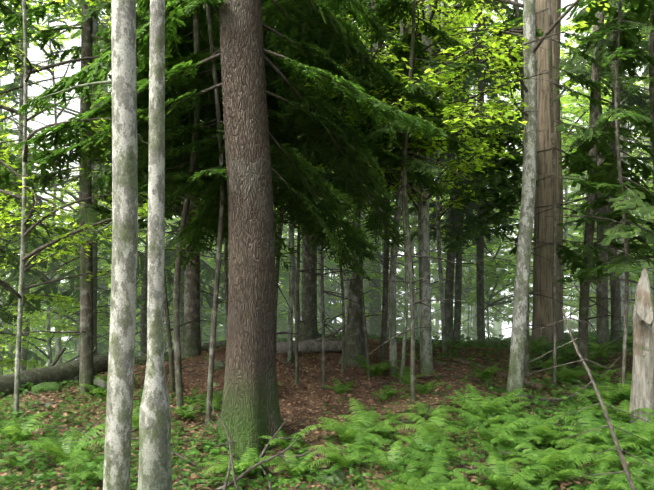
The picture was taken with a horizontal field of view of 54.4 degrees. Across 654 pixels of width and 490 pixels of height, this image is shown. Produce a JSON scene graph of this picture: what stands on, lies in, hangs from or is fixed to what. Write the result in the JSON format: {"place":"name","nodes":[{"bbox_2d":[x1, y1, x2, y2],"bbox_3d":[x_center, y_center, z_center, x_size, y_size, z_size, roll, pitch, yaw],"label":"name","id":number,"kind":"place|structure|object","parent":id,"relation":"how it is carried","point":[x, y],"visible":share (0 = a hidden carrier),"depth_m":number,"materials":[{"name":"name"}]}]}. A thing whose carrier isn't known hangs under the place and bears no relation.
{"place":"outdoors","nodes":[
{"label":"outdoors","id":0,"kind":"place"},
{"bbox_2d":[0,0,644,364],"label":"sky","id":1,"kind":"structure","parent":0,"point":[34,53],"materials":[{"name":"white"}]},
{"bbox_2d":[0,339,653,489],"bbox_3d":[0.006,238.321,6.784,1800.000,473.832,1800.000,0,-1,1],"label":"ground","id":2,"kind":"structure","parent":0,"point":[375,473],"depth_m":8.96,"materials":[{"name":"brown soil"}]},
{"bbox_2d":[0,2,47,368],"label":"fir","id":3,"kind":"object","parent":2,"relation":"on","point":[28,280],"visible":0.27,"depth_m":18.43,"materials":[{"name":"green plant"}]},
{"bbox_2d":[0,53,69,326],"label":"fir","id":4,"kind":"object","parent":2,"relation":"on","point":[4,315],"visible":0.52,"depth_m":13.82,"materials":[{"name":"green plant"}]},
{"bbox_2d":[0,0,69,334],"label":"fir","id":5,"kind":"object","parent":2,"relation":"on","point":[4,9],"visible":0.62,"depth_m":11.43,"materials":[{"name":"green plant"}]},
{"bbox_2d":[0,21,77,374],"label":"beech","id":6,"kind":"object","parent":2,"relation":"on","point":[40,27],"visible":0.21,"depth_m":22.28,"materials":[{"name":"green plant"}]},
{"bbox_2d":[0,102,77,347],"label":"tree","id":7,"kind":"object","parent":2,"relation":"on","point":[39,341],"visible":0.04,"depth_m":24.28,"materials":[{"name":"green plant"}]},
{"bbox_2d":[0,0,78,370],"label":"fir","id":8,"kind":"object","parent":2,"relation":"on","point":[52,267],"visible":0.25,"depth_m":18.25,"materials":[{"name":"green plant"}]},
{"bbox_2d":[0,143,78,373],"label":"tree","id":9,"kind":"object","parent":2,"relation":"on","point":[13,283],"visible":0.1,"depth_m":20.21,"materials":[{"name":"green plant"}]},
{"bbox_2d":[3,142,76,372],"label":"tree","id":10,"kind":"object","parent":2,"relation":"on","point":[62,341],"visible":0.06,"depth_m":25.52,"materials":[{"name":"green plant"}]},
{"bbox_2d":[0,0,80,282],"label":"beech","id":11,"kind":"object","parent":2,"relation":"on","point":[12,142],"visible":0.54,"depth_m":12.43,"materials":[{"name":"green plant"}]},
{"bbox_2d":[5,234,76,366],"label":"beech","id":12,"kind":"object","parent":2,"relation":"on","point":[70,354],"visible":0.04,"depth_m":27.87,"materials":[{"name":"green plant"}]},
{"bbox_2d":[0,112,105,367],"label":"beech","id":13,"kind":"object","parent":2,"relation":"on","point":[8,361],"visible":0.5,"depth_m":14.90,"materials":[{"name":"green plant"}]},
{"bbox_2d":[0,13,110,365],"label":"beech","id":14,"kind":"object","parent":2,"relation":"on","point":[48,340],"visible":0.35,"depth_m":17.81,"materials":[{"name":"green plant"}]},
{"bbox_2d":[4,199,139,364],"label":"beech","id":15,"kind":"object","parent":2,"relation":"on","point":[58,347],"visible":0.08,"depth_m":23.40,"materials":[{"name":"green plant"}]},
{"bbox_2d":[0,0,171,420],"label":"beech","id":16,"kind":"object","parent":2,"relation":"on","point":[25,191],"visible":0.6,"depth_m":8.60,"materials":[{"name":"green plant"}]},
{"bbox_2d":[0,22,172,359],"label":"beech","id":17,"kind":"object","parent":2,"relation":"on","point":[56,313],"visible":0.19,"depth_m":19.04,"materials":[{"name":"green plant"}]},
{"bbox_2d":[0,0,183,363],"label":"fir","id":18,"kind":"object","parent":2,"relation":"on","point":[99,28],"visible":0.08,"depth_m":15.89,"materials":[{"name":"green plant"}]},
{"bbox_2d":[41,0,148,489],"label":"beech","id":19,"kind":"object","parent":2,"relation":"on","point":[119,403],"visible":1,"depth_m":4.54,"materials":[{"name":"grey plant"}]},
{"bbox_2d":[33,16,172,355],"bbox_3d":[-8.945,-0.694,25.728,5.565,17.022,5.614,0,-1,1],"label":"fir","id":20,"kind":"object","parent":2,"relation":"on","point":[74,340],"depth_m":25.52,"materials":[{"name":"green plant"}]},
{"bbox_2d":[23,144,183,325],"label":"beech","id":21,"kind":"object","parent":2,"relation":"on","point":[76,307],"visible":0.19,"depth_m":17.75,"materials":[{"name":"green plant"}]},
{"bbox_2d":[0,0,222,395],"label":"fir","id":22,"kind":"object","parent":2,"relation":"on","point":[88,211],"visible":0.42,"depth_m":10.15,"materials":[{"name":"green plant"}]},
{"bbox_2d":[30,151,208,348],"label":"beech","id":23,"kind":"object","parent":2,"relation":"on","point":[99,328],"visible":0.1,"depth_m":21.92,"materials":[{"name":"green plant"}]},
{"bbox_2d":[17,10,226,341],"bbox_3d":[-6.432,-1.409,20.735,6.310,14.556,5.700,0,-1,1],"label":"beech","id":24,"kind":"object","parent":2,"relation":"on","point":[73,263],"visible":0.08,"depth_m":20.53,"materials":[{"name":"green plant"}]},
{"bbox_2d":[98,6,183,354],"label":"fir","id":25,"kind":"object","parent":2,"relation":"on","point":[143,331],"visible":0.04,"depth_m":16.76,"materials":[{"name":"grey plant"}]},
{"bbox_2d":[72,147,222,351],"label":"beech","id":26,"kind":"object","parent":2,"relation":"on","point":[205,309],"visible":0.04,"depth_m":23.54,"materials":[{"name":"green plant"}]},
{"bbox_2d":[137,0,171,489],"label":"beech","id":27,"kind":"object","parent":2,"relation":"on","point":[155,470],"visible":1,"depth_m":5.33,"materials":[{"name":"grey plant"}]},
{"bbox_2d":[87,0,222,391],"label":"fir","id":28,"kind":"object","parent":2,"relation":"on","point":[170,212],"visible":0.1,"depth_m":10.15,"materials":[{"name":"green plant"}]},
{"bbox_2d":[44,3,269,357],"bbox_3d":[-2.609,-2.565,13.034,5.300,10.470,5.687,0,-1,1],"label":"fir","id":29,"kind":"object","parent":2,"relation":"on","point":[191,334],"visible":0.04,"depth_m":12.88,"materials":[{"name":"brown plant"}]},
{"bbox_2d":[135,209,224,351],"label":"beech","id":30,"kind":"object","parent":2,"relation":"on","point":[219,334],"visible":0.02,"depth_m":27.61,"materials":[{"name":"green plant"}]},
{"bbox_2d":[136,190,228,347],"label":"tree","id":31,"kind":"object","parent":2,"relation":"on","point":[209,272],"visible":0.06,"depth_m":19.14,"materials":[{"name":"green plant"}]},
{"bbox_2d":[164,238,228,342],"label":"beech","id":32,"kind":"object","parent":2,"relation":"on","point":[220,317],"depth_m":22.46,"materials":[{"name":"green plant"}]},
{"bbox_2d":[99,0,298,412],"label":"fir","id":33,"kind":"object","parent":2,"relation":"on","point":[195,43],"visible":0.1,"depth_m":8.84,"materials":[{"name":"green plant"}]},
{"bbox_2d":[136,212,289,345],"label":"tree","id":34,"kind":"object","parent":2,"relation":"on","point":[283,290],"depth_m":27.43,"materials":[{"name":"green plant"}]},
{"bbox_2d":[165,0,280,425],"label":"fir","id":35,"kind":"object","parent":2,"relation":"on","point":[213,142],"visible":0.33,"depth_m":8.32,"materials":[{"name":"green plant"}]},
{"bbox_2d":[12,0,447,460],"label":"fir","id":36,"kind":"object","parent":2,"relation":"on","point":[250,406],"visible":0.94,"depth_m":7.99,"materials":[{"name":"green plant"}]},
{"bbox_2d":[199,1,267,321],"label":"fir","id":37,"kind":"object","parent":2,"relation":"on","point":[226,271],"depth_m":11.07,"materials":[{"name":"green plant"}]},
{"bbox_2d":[180,59,300,342],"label":"beech","id":38,"kind":"object","parent":2,"relation":"on","point":[282,316],"visible":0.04,"depth_m":22.87,"materials":[{"name":"green plant"}]},
{"bbox_2d":[200,204,301,331],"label":"beech","id":39,"kind":"object","parent":2,"relation":"on","point":[284,272],"visible":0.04,"depth_m":23.40,"materials":[{"name":"green plant"}]},
{"bbox_2d":[32,347,473,487],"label":"rocks","id":40,"kind":"object","parent":2,"relation":"on","point":[53,387],"visible":0.25,"depth_m":10.13,"materials":[{"name":"grey stone"}]},
{"bbox_2d":[208,239,319,340],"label":"beech","id":41,"kind":"object","parent":2,"relation":"on","point":[283,335],"visible":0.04,"depth_m":27.64,"materials":[{"name":"green plant"}]},
{"bbox_2d":[213,1,332,342],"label":"fir","id":42,"kind":"object","parent":2,"relation":"on","point":[281,230],"visible":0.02,"depth_m":9.54,"materials":[{"name":"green plant"}]},
{"bbox_2d":[262,0,347,384],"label":"fir","id":43,"kind":"object","parent":2,"relation":"on","point":[298,271],"visible":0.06,"depth_m":10.12,"materials":[{"name":"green plant"}]},
{"bbox_2d":[281,29,329,340],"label":"fir","id":44,"kind":"object","parent":2,"relation":"on","point":[294,302],"depth_m":17.90,"materials":[{"name":"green plant"}]},
{"bbox_2d":[276,219,341,337],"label":"beech","id":45,"kind":"object","parent":2,"relation":"on","point":[285,325],"visible":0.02,"depth_m":26.83,"materials":[{"name":"green plant"}]},
{"bbox_2d":[276,208,345,340],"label":"beech","id":46,"kind":"object","parent":2,"relation":"on","point":[286,235],"visible":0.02,"depth_m":30.33,"materials":[{"name":"green plant"}]},
{"bbox_2d":[269,0,374,389],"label":"fir","id":47,"kind":"object","parent":2,"relation":"on","point":[322,274],"visible":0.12,"depth_m":9.79,"materials":[{"name":"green plant"}]},
{"bbox_2d":[0,308,652,489],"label":"dead wood","id":48,"kind":"object","parent":2,"relation":"on","point":[51,372],"visible":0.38,"depth_m":9.88,"materials":[{"name":"brown wood"}]},
{"bbox_2d":[0,330,653,489],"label":"ferns","id":49,"kind":"object","parent":2,"relation":"on","point":[434,431],"visible":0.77,"depth_m":7.06,"materials":[{"name":"green plant"}]},
{"bbox_2d":[0,326,653,489],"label":"herbs","id":50,"kind":"object","parent":2,"relation":"on","point":[592,336],"visible":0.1,"depth_m":7.44,"materials":[{"name":"green plant"}]},
{"bbox_2d":[0,338,653,489],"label":"fallen leaves","id":51,"kind":"object","parent":2,"relation":"on","point":[399,353],"visible":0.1,"depth_m":9.14,"materials":[{"name":"brown plant"}]},
{"bbox_2d":[274,53,389,333],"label":"beech","id":52,"kind":"object","parent":2,"relation":"on","point":[319,279],"visible":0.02,"depth_m":21.70,"materials":[{"name":"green plant"}]},
{"bbox_2d":[285,106,394,340],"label":"fir","id":53,"kind":"object","parent":2,"relation":"on","point":[309,306],"depth_m":14.62,"materials":[{"name":"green plant"}]},
{"bbox_2d":[287,3,393,372],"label":"fir","id":54,"kind":"object","parent":2,"relation":"on","point":[343,322],"visible":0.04,"depth_m":10.60,"materials":[{"name":"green plant"}]},
{"bbox_2d":[279,225,402,323],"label":"beech","id":55,"kind":"object","parent":2,"relation":"on","point":[327,288],"visible":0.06,"depth_m":27.38,"materials":[{"name":"green plant"}]},
{"bbox_2d":[279,15,405,362],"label":"beech","id":56,"kind":"object","parent":2,"relation":"on","point":[290,321],"visible":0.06,"depth_m":11.79,"materials":[{"name":"grey plant"}]},
{"bbox_2d":[285,40,402,285],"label":"beech","id":57,"kind":"object","parent":2,"relation":"on","point":[334,282],"depth_m":23.00,"materials":[{"name":"green plant"}]},
{"bbox_2d":[277,147,414,330],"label":"beech","id":58,"kind":"object","parent":2,"relation":"on","point":[327,303],"visible":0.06,"depth_m":25.22,"materials":[{"name":"green plant"}]},
{"bbox_2d":[337,253,369,366],"bbox_3d":[0.464,1.259,11.358,1.309,2.517,0.704,0,-1,15],"label":"snag","id":59,"kind":"object","parent":2,"relation":"on","point":[354,340],"visible":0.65,"depth_m":11.22,"materials":[{"name":"grey wood"}]},
{"bbox_2d":[326,26,388,333],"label":"fir","id":60,"kind":"object","parent":2,"relation":"on","point":[367,324],"depth_m":27.95,"materials":[{"name":"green plant"}]},
{"bbox_2d":[318,41,408,331],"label":"beech","id":61,"kind":"object","parent":2,"relation":"on","point":[346,291],"visible":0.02,"depth_m":20.22,"materials":[{"name":"green plant"}]},
{"bbox_2d":[333,0,425,379],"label":"fir","id":62,"kind":"object","parent":2,"relation":"on","point":[390,34],"visible":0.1,"depth_m":10.26,"materials":[{"name":"green plant"}]},
{"bbox_2d":[325,203,438,336],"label":"beech","id":63,"kind":"object","parent":2,"relation":"on","point":[400,300],"visible":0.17,"depth_m":25.44,"materials":[{"name":"green plant"}]},
{"bbox_2d":[286,7,477,283],"bbox_3d":[0.592,-2.910,12.679,4.887,10.781,5.430,0,-1,1],"label":"beech","id":64,"kind":"object","parent":2,"relation":"on","point":[353,275],"visible":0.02,"depth_m":12.71,"materials":[{"name":"green plant"}]},
{"bbox_2d":[317,190,447,335],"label":"tree","id":65,"kind":"object","parent":2,"relation":"on","point":[335,326],"visible":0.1,"depth_m":25.88,"materials":[{"name":"green plant"}]},
{"bbox_2d":[294,3,473,338],"bbox_3d":[1.976,-3.038,18.578,5.859,13.204,6.842,0,-1,-14],"label":"beech","id":66,"kind":"object","parent":2,"relation":"on","point":[378,255],"visible":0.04,"depth_m":18.12,"materials":[{"name":"green plant"}]},
{"bbox_2d":[331,1,446,360],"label":"fir","id":67,"kind":"object","parent":2,"relation":"on","point":[383,338],"depth_m":11.56,"materials":[{"name":"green plant"}]},
{"bbox_2d":[333,25,449,338],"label":"fir","id":68,"kind":"object","parent":2,"relation":"on","point":[374,325],"visible":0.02,"depth_m":21.45,"materials":[{"name":"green plant"}]},
{"bbox_2d":[343,0,485,402],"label":"fir","id":69,"kind":"object","parent":2,"relation":"on","point":[405,139],"visible":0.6,"depth_m":8.96,"materials":[{"name":"green plant"}]},
{"bbox_2d":[317,0,513,376],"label":"beech","id":70,"kind":"object","parent":2,"relation":"on","point":[392,318],"visible":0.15,"depth_m":10.43,"materials":[{"name":"green plant"}]},
{"bbox_2d":[318,88,512,339],"bbox_3d":[3.005,-0.676,20.593,5.413,9.583,6.606,0,-1,34],"label":"beech","id":71,"kind":"object","parent":2,"relation":"on","point":[379,276],"visible":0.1,"depth_m":20.23,"materials":[{"name":"green plant"}]},
{"bbox_2d":[285,8,550,383],"bbox_3d":[1.158,-2.128,9.710,4.128,9.360,4.669,0,-1,27],"label":"beech","id":72,"kind":"object","parent":2,"relation":"on","point":[476,139],"visible":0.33,"depth_m":8.93,"materials":[{"name":"green plant"}]},
{"bbox_2d":[344,0,511,355],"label":"beech","id":73,"kind":"object","parent":2,"relation":"on","point":[437,229],"visible":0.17,"depth_m":13.02,"materials":[{"name":"green plant"}]},
{"bbox_2d":[382,215,475,334],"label":"beech","id":74,"kind":"object","parent":2,"relation":"on","point":[437,314],"visible":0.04,"depth_m":29.82,"materials":[{"name":"green plant"}]},
{"bbox_2d":[369,2,510,341],"bbox_3d":[4.559,-2.719,25.517,5.977,15.663,5.568,0,-1,1],"label":"beech","id":75,"kind":"object","parent":2,"relation":"on","point":[472,286],"visible":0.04,"depth_m":25.18,"materials":[{"name":"green plant"}]},
{"bbox_2d":[402,157,485,341],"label":"beech","id":76,"kind":"object","parent":2,"relation":"on","point":[437,327],"visible":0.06,"depth_m":38.75,"materials":[{"name":"green plant"}]},
{"bbox_2d":[382,1,520,343],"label":"fir","id":77,"kind":"object","parent":2,"relation":"on","point":[462,219],"visible":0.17,"depth_m":15.05,"materials":[{"name":"green plant"}]},
{"bbox_2d":[383,0,522,345],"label":"fir","id":78,"kind":"object","parent":2,"relation":"on","point":[454,231],"visible":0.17,"depth_m":15.02,"materials":[{"name":"green plant"}]},
{"bbox_2d":[321,0,587,375],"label":"beech","id":79,"kind":"object","parent":2,"relation":"on","point":[426,358],"visible":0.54,"depth_m":10.47,"materials":[{"name":"green plant"}]},
{"bbox_2d":[401,0,521,343],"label":"fir","id":80,"kind":"object","parent":2,"relation":"on","point":[480,257],"visible":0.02,"depth_m":15.39,"materials":[{"name":"green plant"}]},
{"bbox_2d":[399,200,532,336],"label":"tree","id":81,"kind":"object","parent":2,"relation":"on","point":[472,268],"visible":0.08,"depth_m":27.80,"materials":[{"name":"green plant"}]},
{"bbox_2d":[401,153,532,340],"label":"beech","id":82,"kind":"object","parent":2,"relation":"on","point":[433,270],"visible":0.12,"depth_m":23.05,"materials":[{"name":"green plant"}]},
{"bbox_2d":[432,30,506,340],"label":"tree","id":83,"kind":"object","parent":2,"relation":"on","point":[463,332],"depth_m":51.64,"materials":[{"name":"green plant"}]},
{"bbox_2d":[442,102,513,332],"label":"beech","id":84,"kind":"object","parent":2,"relation":"on","point":[496,320],"visible":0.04,"depth_m":26.34,"materials":[{"name":"green plant"}]},
{"bbox_2d":[461,24,511,340],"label":"tree","id":85,"kind":"object","parent":2,"relation":"on","point":[474,314],"visible":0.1,"depth_m":35.76,"materials":[{"name":"green plant"}]},
{"bbox_2d":[389,130,595,337],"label":"beech","id":86,"kind":"object","parent":2,"relation":"on","point":[492,276],"visible":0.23,"depth_m":18.41,"materials":[{"name":"green plant"}]},
{"bbox_2d":[379,0,614,400],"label":"beech","id":87,"kind":"object","parent":2,"relation":"on","point":[520,307],"visible":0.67,"depth_m":9.47,"materials":[{"name":"green plant"}]},
{"bbox_2d":[490,225,506,338],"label":"tree","id":88,"kind":"object","parent":2,"relation":"on","point":[497,326],"visible":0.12,"depth_m":190.09,"materials":[{"name":"green plant"}]},
{"bbox_2d":[440,0,580,376],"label":"fir","id":89,"kind":"object","parent":2,"relation":"on","point":[495,187],"visible":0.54,"depth_m":10.75,"materials":[{"name":"green plant"}]},
{"bbox_2d":[442,91,596,315],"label":"beech","id":90,"kind":"object","parent":2,"relation":"on","point":[501,306],"visible":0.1,"depth_m":22.86,"materials":[{"name":"green plant"}]},
{"bbox_2d":[484,205,581,316],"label":"beech","id":91,"kind":"object","parent":2,"relation":"on","point":[508,311],"visible":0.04,"depth_m":30.48,"materials":[{"name":"green plant"}]},
{"bbox_2d":[471,0,606,346],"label":"fir","id":92,"kind":"object","parent":2,"relation":"on","point":[542,313],"visible":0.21,"depth_m":14.29,"materials":[{"name":"brown plant"}]},
{"bbox_2d":[465,0,626,388],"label":"fir","id":93,"kind":"object","parent":2,"relation":"on","point":[570,255],"visible":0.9,"depth_m":9.98,"materials":[{"name":"needle"},{"name":"pale bark"},{"name":"twig"}]},
{"bbox_2d":[498,183,596,334],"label":"beech","id":94,"kind":"object","parent":2,"relation":"on","point":[572,325],"visible":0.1,"depth_m":34.22,"materials":[{"name":"green plant"}]},
{"bbox_2d":[455,18,652,285],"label":"beech","id":95,"kind":"object","parent":2,"relation":"on","point":[579,109],"visible":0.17,"depth_m":19.23,"materials":[{"name":"green plant"}]},
{"bbox_2d":[532,105,604,331],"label":"beech","id":96,"kind":"object","parent":2,"relation":"on","point":[571,233],"depth_m":36.61,"materials":[{"name":"green plant"}]},
{"bbox_2d":[519,44,653,331],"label":"beech","id":97,"kind":"object","parent":2,"relation":"on","point":[567,107],"visible":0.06,"depth_m":21.85,"materials":[{"name":"green plant"}]},
{"bbox_2d":[533,36,653,305],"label":"beech","id":98,"kind":"object","parent":2,"relation":"on","point":[584,177],"visible":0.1,"depth_m":20.55,"materials":[{"name":"green plant"}]},
{"bbox_2d":[534,0,653,375],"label":"fir","id":99,"kind":"object","parent":2,"relation":"on","point":[590,258],"visible":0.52,"depth_m":11.31,"materials":[{"name":"green plant"}]},
{"bbox_2d":[538,0,652,348],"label":"fir","id":100,"kind":"object","parent":2,"relation":"on","point":[602,323],"visible":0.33,"depth_m":13.31,"materials":[{"name":"green plant"}]},
{"bbox_2d":[556,0,653,400],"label":"fir","id":101,"kind":"object","parent":2,"relation":"on","point":[609,168],"visible":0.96,"depth_m":9.50,"materials":[{"name":"green plant"}]},
{"bbox_2d":[556,0,653,342],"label":"fir","id":102,"kind":"object","parent":2,"relation":"on","point":[639,101],"visible":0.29,"depth_m":13.61,"materials":[{"name":"green plant"}]},
{"bbox_2d":[556,0,653,377],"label":"fir","id":103,"kind":"object","parent":2,"relation":"on","point":[614,24],"visible":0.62,"depth_m":10.64,"materials":[{"name":"green plant"}]},
{"bbox_2d":[560,3,651,330],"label":"beech","id":104,"kind":"object","parent":2,"relation":"on","point":[622,283],"visible":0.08,"depth_m":17.14,"materials":[{"name":"green plant"}]},
{"bbox_2d":[561,5,653,273],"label":"beech","id":105,"kind":"object","parent":2,"relation":"on","point":[572,103],"visible":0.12,"depth_m":23.39,"materials":[{"name":"green plant"}]},
{"bbox_2d":[563,105,653,327],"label":"tree","id":106,"kind":"object","parent":2,"relation":"on","point":[636,278],"visible":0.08,"depth_m":20.03,"materials":[{"name":"green plant"}]},
{"bbox_2d":[563,202,653,329],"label":"beech","id":107,"kind":"object","parent":2,"relation":"on","point":[594,311],"visible":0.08,"depth_m":25.34,"materials":[{"name":"green plant"}]},
{"bbox_2d":[563,196,653,326],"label":"beech","id":108,"kind":"object","parent":2,"relation":"on","point":[629,307],"visible":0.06,"depth_m":26.09,"materials":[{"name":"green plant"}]},
{"bbox_2d":[566,8,652,254],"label":"tree","id":109,"kind":"object","parent":2,"relation":"on","point":[640,149],"visible":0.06,"depth_m":18.69,"materials":[{"name":"green plant"}]},
{"bbox_2d":[577,63,653,318],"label":"tree","id":110,"kind":"object","parent":2,"relation":"on","point":[641,215],"visible":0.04,"depth_m":27.08,"materials":[{"name":"green plant"}]},
{"bbox_2d":[628,268,653,424],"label":"snag","id":111,"kind":"object","parent":2,"relation":"on","point":[642,390],"visible":0.73,"depth_m":8.35,"materials":[{"name":"brown wood"}]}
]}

